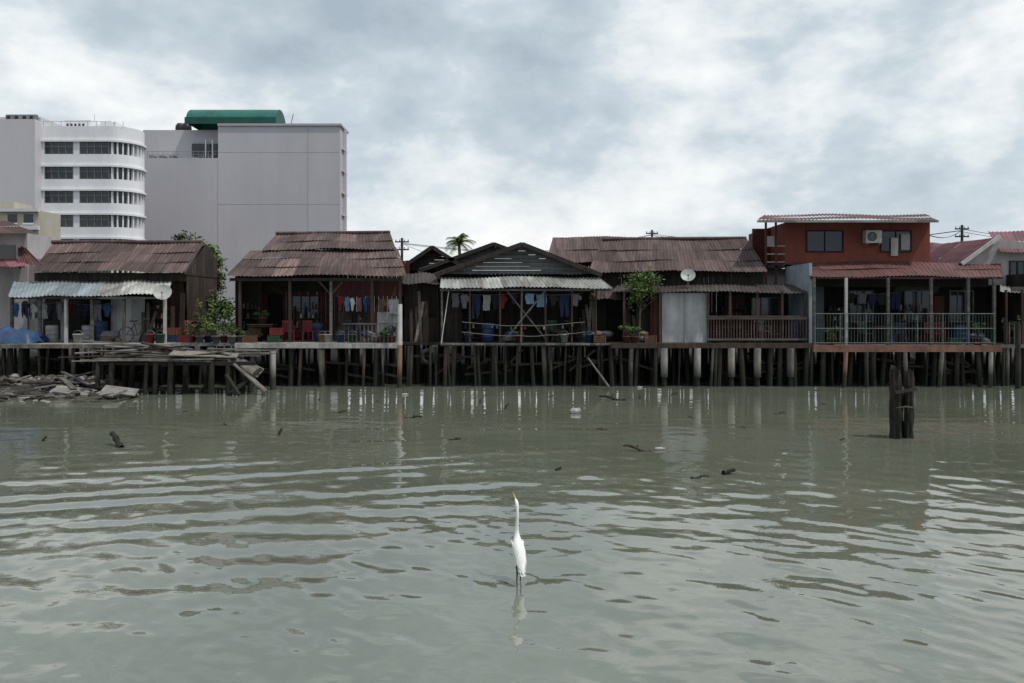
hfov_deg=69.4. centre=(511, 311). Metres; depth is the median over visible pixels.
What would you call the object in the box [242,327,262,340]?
sack heap
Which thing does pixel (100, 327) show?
storage drum
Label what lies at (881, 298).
laundry line
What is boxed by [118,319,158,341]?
bicycle
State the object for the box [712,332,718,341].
bucket
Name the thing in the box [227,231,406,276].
roof
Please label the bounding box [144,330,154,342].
bucket
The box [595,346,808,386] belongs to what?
piles
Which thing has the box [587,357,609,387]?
leaning pole
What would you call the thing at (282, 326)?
plastic chair
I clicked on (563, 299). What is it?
laundry line
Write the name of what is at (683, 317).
walls
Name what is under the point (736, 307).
shelf with jars
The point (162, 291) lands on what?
satellite dish
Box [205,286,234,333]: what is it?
shrub mass
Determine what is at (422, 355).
tyre fender
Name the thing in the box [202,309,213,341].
potted plant
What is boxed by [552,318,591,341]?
bicycle
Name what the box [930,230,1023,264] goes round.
roof
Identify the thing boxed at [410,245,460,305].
wooden house
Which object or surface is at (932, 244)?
red roofed house
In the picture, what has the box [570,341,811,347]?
deck
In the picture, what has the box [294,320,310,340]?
plastic chair
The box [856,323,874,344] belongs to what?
plastic chair
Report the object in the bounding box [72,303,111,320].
laundry line
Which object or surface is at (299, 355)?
piles
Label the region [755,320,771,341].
plastic chair
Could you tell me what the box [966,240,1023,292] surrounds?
walls
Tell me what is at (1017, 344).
deck and piles
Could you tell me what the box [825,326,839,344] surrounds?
potted plant
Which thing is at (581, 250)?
wooden house
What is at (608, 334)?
sack heap
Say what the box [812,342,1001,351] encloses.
deck
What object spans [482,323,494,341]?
storage drum
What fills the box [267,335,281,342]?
crate
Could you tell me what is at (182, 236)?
broadleaf tree
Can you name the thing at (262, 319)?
potted plant
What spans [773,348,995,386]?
piles
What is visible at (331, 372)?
ground
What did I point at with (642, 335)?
sack heap
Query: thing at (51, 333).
storage drum
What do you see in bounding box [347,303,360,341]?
leaning boards
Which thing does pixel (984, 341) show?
sack heap
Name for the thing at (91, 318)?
posts
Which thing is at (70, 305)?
laundry line
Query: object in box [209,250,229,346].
garden tree
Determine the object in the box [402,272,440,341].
lean to
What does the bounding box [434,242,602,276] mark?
roof
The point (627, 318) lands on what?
leaning boards
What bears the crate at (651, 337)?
on the deck at (724, 344)
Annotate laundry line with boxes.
[14,302,61,319]
[22,300,100,320]
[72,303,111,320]
[338,296,370,313]
[377,298,398,313]
[452,293,517,316]
[525,293,581,316]
[848,292,900,309]
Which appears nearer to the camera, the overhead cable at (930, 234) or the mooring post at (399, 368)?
the mooring post at (399, 368)
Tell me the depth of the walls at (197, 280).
32.21 m
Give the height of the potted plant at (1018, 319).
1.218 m
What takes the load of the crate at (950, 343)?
on the deck at (879, 347)
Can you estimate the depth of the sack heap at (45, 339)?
29.93 m
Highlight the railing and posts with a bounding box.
[812,278,995,344]
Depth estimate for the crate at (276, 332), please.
30.13 m
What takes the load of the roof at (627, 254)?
on the walls at (683, 317)
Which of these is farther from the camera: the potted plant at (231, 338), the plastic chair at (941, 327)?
the plastic chair at (941, 327)
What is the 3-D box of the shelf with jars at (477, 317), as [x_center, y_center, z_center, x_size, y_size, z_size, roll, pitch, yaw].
[-1.782,0.402,31.700,1.040,1.697,0.320,0,0,0]
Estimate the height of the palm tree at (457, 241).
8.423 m
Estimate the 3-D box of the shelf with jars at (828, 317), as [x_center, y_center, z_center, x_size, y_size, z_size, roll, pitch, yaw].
[14.184,0.494,32.200,0.940,1.693,0.320,0,0,0]
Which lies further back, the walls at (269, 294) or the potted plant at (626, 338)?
the walls at (269, 294)
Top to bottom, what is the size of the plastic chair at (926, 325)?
0.899 m
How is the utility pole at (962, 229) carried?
on the ground
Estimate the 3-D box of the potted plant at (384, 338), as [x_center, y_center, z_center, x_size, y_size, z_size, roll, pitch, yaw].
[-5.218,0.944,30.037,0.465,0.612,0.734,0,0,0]
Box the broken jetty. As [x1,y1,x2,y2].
[58,340,277,395]
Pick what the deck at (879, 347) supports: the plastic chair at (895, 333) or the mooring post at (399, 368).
the plastic chair at (895, 333)
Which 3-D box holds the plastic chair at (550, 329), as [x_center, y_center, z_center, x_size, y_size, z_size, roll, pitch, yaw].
[1.794,0.803,31.017,0.526,0.899,0.522,0,0,-23]
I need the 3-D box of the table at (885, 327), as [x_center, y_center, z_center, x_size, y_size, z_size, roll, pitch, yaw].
[15.626,0.965,31.000,1.300,0.750,0.700,0,0,0]
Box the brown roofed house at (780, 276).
[742,248,784,283]
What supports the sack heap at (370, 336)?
on the deck at (297, 344)
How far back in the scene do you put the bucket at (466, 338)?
30.19 m
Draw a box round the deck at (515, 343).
[440,340,609,345]
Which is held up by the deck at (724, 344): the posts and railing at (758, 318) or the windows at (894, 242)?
the posts and railing at (758, 318)
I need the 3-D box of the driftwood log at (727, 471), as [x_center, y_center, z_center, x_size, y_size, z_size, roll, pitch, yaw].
[4.018,2.957,13.699,0.265,0.129,0.103,0,0,-14]
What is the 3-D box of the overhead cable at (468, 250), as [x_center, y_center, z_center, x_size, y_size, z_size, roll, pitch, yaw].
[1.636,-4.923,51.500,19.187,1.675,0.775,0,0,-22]
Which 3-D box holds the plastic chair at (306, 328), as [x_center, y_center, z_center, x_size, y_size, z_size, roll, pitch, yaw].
[-8.440,0.803,30.982,0.522,0.899,0.520,0,0,14]
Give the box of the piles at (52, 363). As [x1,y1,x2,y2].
[0,346,256,388]
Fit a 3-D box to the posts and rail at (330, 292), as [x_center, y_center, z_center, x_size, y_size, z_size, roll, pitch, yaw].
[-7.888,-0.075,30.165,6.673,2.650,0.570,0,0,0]
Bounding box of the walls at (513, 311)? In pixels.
[442,246,593,341]
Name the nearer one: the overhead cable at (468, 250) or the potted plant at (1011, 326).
the potted plant at (1011, 326)
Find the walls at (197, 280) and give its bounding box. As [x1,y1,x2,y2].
[28,245,216,340]
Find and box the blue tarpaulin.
[0,326,44,343]
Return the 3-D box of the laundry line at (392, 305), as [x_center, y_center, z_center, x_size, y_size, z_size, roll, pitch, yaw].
[-5.195,-0.250,30.897,0.972,0.683,0.085,0,0,0]
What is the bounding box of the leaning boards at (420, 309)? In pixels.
[410,291,428,341]
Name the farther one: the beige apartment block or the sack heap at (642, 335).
the beige apartment block
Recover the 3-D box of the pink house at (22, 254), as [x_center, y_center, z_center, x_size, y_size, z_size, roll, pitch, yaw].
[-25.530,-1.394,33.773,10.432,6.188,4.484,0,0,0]
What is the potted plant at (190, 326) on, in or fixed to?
on the deck at (69, 344)
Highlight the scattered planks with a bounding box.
[0,371,191,400]
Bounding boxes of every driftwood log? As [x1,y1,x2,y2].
[110,431,123,447]
[599,394,624,400]
[722,468,735,474]
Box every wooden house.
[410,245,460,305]
[418,242,560,317]
[548,236,695,346]
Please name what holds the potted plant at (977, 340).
on the deck at (879, 347)
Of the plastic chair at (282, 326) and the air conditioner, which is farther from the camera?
the air conditioner
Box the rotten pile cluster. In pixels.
[889,364,916,438]
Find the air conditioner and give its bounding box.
[863,230,881,244]
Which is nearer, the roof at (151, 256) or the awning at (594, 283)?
the awning at (594, 283)
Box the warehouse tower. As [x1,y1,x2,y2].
[143,110,348,321]
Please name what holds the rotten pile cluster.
in the water
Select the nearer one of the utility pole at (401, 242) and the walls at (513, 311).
the walls at (513, 311)
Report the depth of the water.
9.93 m
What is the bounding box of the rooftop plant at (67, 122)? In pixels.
[6,114,124,126]
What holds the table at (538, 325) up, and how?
on the deck at (515, 343)
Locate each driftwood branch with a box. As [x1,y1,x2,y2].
[623,444,650,451]
[690,474,708,478]
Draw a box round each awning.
[8,280,171,298]
[440,276,612,290]
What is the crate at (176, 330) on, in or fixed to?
on the crate at (172, 340)
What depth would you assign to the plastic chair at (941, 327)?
31.31 m
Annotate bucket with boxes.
[72,330,83,342]
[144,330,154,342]
[155,330,164,342]
[318,331,324,342]
[324,331,331,342]
[336,331,343,342]
[349,331,355,342]
[361,331,367,342]
[464,331,472,342]
[515,332,523,342]
[560,331,568,342]
[585,331,592,342]
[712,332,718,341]
[740,332,749,341]
[770,331,778,341]
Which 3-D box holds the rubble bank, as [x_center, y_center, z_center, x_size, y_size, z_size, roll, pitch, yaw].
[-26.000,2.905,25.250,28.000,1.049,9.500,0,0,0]
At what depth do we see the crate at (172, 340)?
30.33 m
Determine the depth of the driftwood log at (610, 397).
25.22 m
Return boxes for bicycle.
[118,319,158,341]
[334,318,370,340]
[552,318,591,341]
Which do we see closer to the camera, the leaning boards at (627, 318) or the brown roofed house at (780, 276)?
the leaning boards at (627, 318)
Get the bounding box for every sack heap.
[36,333,48,342]
[99,331,120,341]
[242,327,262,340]
[361,331,379,342]
[501,331,518,342]
[591,331,613,340]
[637,331,648,342]
[970,333,990,343]
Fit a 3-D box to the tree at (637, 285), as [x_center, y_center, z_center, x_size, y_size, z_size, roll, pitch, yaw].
[5.319,-0.398,30.317,1.874,3.300,1.319,0,0,0]
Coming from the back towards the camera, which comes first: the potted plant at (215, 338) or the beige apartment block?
the beige apartment block
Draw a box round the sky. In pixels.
[0,0,1023,297]
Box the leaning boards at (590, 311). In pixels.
[582,300,594,340]
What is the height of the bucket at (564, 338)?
0.479 m
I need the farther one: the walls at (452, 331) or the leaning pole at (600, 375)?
the walls at (452, 331)
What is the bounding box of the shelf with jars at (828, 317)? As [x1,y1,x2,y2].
[826,304,849,342]
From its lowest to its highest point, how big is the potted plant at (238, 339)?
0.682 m
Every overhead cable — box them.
[405,234,651,251]
[654,229,965,236]
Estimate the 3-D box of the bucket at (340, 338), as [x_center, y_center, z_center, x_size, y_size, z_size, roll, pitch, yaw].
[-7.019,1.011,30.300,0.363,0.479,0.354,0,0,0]
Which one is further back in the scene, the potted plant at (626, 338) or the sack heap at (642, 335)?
the sack heap at (642, 335)
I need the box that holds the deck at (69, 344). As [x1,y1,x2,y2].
[0,340,236,347]
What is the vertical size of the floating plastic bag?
0.210 m
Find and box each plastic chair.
[183,320,196,341]
[281,320,294,341]
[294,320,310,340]
[302,320,318,341]
[547,320,561,341]
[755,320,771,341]
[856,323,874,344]
[892,323,907,343]
[924,323,941,343]
[934,322,944,343]
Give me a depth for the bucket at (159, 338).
29.47 m
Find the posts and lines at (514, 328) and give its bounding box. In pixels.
[441,287,596,342]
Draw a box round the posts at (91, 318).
[10,297,166,342]
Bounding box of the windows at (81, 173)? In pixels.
[42,142,144,272]
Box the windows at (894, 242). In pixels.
[806,230,973,341]
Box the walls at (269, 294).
[230,260,409,341]
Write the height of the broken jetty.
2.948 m
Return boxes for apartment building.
[0,117,146,272]
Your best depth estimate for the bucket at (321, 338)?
30.17 m
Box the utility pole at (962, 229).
[955,225,968,242]
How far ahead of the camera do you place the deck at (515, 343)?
29.75 m
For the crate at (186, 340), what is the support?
on the deck at (69, 344)
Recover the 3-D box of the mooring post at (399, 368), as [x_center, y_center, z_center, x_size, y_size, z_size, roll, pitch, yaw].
[-4.457,1.826,29.300,0.235,4.286,0.200,0,0,0]
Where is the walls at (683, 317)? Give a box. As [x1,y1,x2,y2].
[592,271,788,341]
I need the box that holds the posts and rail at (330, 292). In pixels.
[238,278,400,342]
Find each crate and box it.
[167,327,180,334]
[167,335,180,342]
[178,335,193,342]
[242,335,257,342]
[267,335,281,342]
[269,328,283,334]
[593,335,605,342]
[644,335,656,342]
[945,337,961,344]
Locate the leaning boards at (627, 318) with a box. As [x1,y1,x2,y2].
[625,305,641,335]
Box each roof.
[33,240,203,273]
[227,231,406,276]
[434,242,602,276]
[588,236,805,299]
[757,213,1002,278]
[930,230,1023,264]
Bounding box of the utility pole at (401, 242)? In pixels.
[395,238,408,260]
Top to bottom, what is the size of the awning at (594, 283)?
0.671 m
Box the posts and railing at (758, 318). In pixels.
[623,291,806,342]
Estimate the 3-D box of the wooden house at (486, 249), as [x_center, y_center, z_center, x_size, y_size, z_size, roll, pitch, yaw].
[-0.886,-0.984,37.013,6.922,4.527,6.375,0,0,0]
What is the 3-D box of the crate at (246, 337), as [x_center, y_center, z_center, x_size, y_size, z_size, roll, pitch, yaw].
[-10.692,1.100,30.200,0.490,0.300,0.380,0,0,0]
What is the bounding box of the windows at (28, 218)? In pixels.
[8,214,33,223]
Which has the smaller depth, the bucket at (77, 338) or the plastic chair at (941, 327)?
the bucket at (77, 338)
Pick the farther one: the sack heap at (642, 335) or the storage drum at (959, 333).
the storage drum at (959, 333)
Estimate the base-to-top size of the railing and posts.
2.720 m
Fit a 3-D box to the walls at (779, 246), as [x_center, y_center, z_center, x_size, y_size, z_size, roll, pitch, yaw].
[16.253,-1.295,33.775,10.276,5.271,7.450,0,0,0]
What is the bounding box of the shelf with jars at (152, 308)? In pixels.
[149,302,174,338]
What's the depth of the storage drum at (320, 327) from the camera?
31.37 m
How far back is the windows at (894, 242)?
32.60 m
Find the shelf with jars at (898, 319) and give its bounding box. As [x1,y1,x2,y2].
[895,304,927,342]
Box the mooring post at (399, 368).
[397,304,401,387]
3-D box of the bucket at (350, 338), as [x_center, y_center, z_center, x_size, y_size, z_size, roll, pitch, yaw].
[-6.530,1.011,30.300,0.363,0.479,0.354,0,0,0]
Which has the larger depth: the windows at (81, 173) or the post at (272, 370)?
the windows at (81, 173)
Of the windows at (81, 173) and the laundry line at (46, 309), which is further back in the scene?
the windows at (81, 173)
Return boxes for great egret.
[511,493,526,581]
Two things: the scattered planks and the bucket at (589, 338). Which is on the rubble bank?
the scattered planks
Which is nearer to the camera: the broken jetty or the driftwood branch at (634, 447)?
the driftwood branch at (634, 447)
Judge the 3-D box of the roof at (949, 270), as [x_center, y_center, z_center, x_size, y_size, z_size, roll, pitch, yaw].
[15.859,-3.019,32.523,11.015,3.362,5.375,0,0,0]
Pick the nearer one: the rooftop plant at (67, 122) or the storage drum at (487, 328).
the storage drum at (487, 328)
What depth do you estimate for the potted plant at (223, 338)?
30.33 m
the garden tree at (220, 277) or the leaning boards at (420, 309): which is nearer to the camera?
the leaning boards at (420, 309)
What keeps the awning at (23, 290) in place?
attached to the walls at (197, 280)
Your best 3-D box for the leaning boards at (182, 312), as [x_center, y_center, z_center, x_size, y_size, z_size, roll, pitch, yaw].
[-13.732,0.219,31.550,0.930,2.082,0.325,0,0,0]
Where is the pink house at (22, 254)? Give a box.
[0,220,60,349]
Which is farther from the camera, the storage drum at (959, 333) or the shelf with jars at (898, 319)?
the shelf with jars at (898, 319)
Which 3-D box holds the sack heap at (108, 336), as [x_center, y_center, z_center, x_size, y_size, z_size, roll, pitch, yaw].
[-16.466,1.020,30.312,0.916,0.500,0.430,0,0,0]
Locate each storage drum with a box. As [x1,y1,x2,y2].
[45,325,58,341]
[81,325,94,341]
[94,321,107,340]
[311,323,323,340]
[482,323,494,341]
[787,321,801,341]
[952,325,965,343]
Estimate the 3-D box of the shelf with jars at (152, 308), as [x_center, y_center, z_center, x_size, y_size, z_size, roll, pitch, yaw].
[-14.841,0.413,31.400,0.940,1.675,0.320,0,0,0]
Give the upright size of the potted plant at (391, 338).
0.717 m
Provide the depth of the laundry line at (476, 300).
30.50 m
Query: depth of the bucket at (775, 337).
30.48 m
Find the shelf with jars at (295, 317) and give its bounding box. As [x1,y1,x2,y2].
[293,302,323,340]
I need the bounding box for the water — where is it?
[0,381,1023,682]
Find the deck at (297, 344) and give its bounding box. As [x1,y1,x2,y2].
[235,340,405,349]
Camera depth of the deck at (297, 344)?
29.64 m
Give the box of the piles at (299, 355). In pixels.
[232,345,415,386]
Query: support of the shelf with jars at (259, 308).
on the deck at (297, 344)
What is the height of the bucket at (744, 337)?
0.479 m
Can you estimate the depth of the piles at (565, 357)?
29.98 m
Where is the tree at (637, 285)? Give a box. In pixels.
[618,263,664,342]
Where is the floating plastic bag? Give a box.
[570,408,580,412]
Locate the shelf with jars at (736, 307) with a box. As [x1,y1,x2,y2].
[720,304,745,340]
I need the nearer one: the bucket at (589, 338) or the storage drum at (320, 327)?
the bucket at (589, 338)
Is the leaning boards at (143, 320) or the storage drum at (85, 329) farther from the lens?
the leaning boards at (143, 320)
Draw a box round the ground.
[0,322,1014,380]
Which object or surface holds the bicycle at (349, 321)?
on the deck at (297, 344)
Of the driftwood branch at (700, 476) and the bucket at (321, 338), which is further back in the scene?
the bucket at (321, 338)
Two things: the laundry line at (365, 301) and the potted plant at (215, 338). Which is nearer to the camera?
the potted plant at (215, 338)
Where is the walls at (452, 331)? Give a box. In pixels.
[437,279,605,341]
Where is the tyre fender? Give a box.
[420,348,434,364]
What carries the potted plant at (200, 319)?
on the deck at (69, 344)
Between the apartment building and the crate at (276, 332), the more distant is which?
the apartment building
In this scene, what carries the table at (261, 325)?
on the deck at (297, 344)
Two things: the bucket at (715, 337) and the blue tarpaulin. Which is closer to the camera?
the blue tarpaulin
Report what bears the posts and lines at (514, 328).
on the deck at (515, 343)
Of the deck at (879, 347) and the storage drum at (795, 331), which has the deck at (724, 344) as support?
the storage drum at (795, 331)
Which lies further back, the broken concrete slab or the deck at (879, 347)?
the deck at (879, 347)
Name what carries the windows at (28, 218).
in the beige apartment block
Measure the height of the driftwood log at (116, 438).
0.376 m
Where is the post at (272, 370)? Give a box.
[270,351,275,389]
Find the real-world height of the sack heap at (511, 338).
0.500 m
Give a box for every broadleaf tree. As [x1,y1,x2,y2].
[170,230,220,272]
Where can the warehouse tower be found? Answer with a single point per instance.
(235, 186)
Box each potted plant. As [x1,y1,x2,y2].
[183,316,199,341]
[190,322,204,342]
[192,298,203,335]
[202,307,219,341]
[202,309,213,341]
[207,321,227,342]
[215,315,229,342]
[227,321,236,342]
[231,326,245,342]
[253,310,268,323]
[378,329,389,342]
[385,325,396,342]
[619,324,632,342]
[627,327,642,342]
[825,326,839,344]
[972,322,986,344]
[1001,317,1013,343]
[1015,315,1023,324]
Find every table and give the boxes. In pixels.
[246,324,277,340]
[522,324,547,337]
[865,326,904,343]
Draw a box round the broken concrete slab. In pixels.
[52,385,138,397]
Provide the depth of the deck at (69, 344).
28.83 m
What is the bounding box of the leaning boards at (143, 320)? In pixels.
[139,303,157,341]
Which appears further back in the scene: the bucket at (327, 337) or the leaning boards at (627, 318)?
the leaning boards at (627, 318)
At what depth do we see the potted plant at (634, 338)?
29.90 m
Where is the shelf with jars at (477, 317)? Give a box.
[462,306,482,340]
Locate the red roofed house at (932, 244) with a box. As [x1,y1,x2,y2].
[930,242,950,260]
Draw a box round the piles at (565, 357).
[403,341,618,386]
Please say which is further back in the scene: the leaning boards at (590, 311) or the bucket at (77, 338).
the leaning boards at (590, 311)
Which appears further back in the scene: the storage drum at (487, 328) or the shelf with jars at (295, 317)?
the shelf with jars at (295, 317)
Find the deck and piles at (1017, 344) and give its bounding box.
[932,290,1023,388]
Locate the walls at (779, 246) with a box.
[749,223,1023,342]
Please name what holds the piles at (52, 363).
on the ground
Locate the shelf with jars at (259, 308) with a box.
[242,303,261,340]
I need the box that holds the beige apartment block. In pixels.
[0,202,60,238]
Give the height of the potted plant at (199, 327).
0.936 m
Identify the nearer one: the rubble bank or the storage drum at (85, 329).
the rubble bank
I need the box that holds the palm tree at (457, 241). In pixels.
[443,233,476,255]
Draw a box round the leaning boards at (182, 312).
[179,293,201,338]
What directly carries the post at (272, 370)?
in the water
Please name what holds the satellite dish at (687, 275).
attached to the roof at (627, 254)
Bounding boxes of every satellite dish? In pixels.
[153,284,171,308]
[681,269,694,291]
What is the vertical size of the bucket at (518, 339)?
0.479 m
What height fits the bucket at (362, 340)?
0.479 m
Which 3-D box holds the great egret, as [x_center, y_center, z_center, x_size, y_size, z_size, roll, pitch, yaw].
[0.068,2.644,8.268,0.151,1.177,0.405,0,0,-18]
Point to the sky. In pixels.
(507, 123)
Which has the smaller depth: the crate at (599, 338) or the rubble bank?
the rubble bank
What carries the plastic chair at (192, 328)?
on the deck at (69, 344)
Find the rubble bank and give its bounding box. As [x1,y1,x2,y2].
[0,374,150,401]

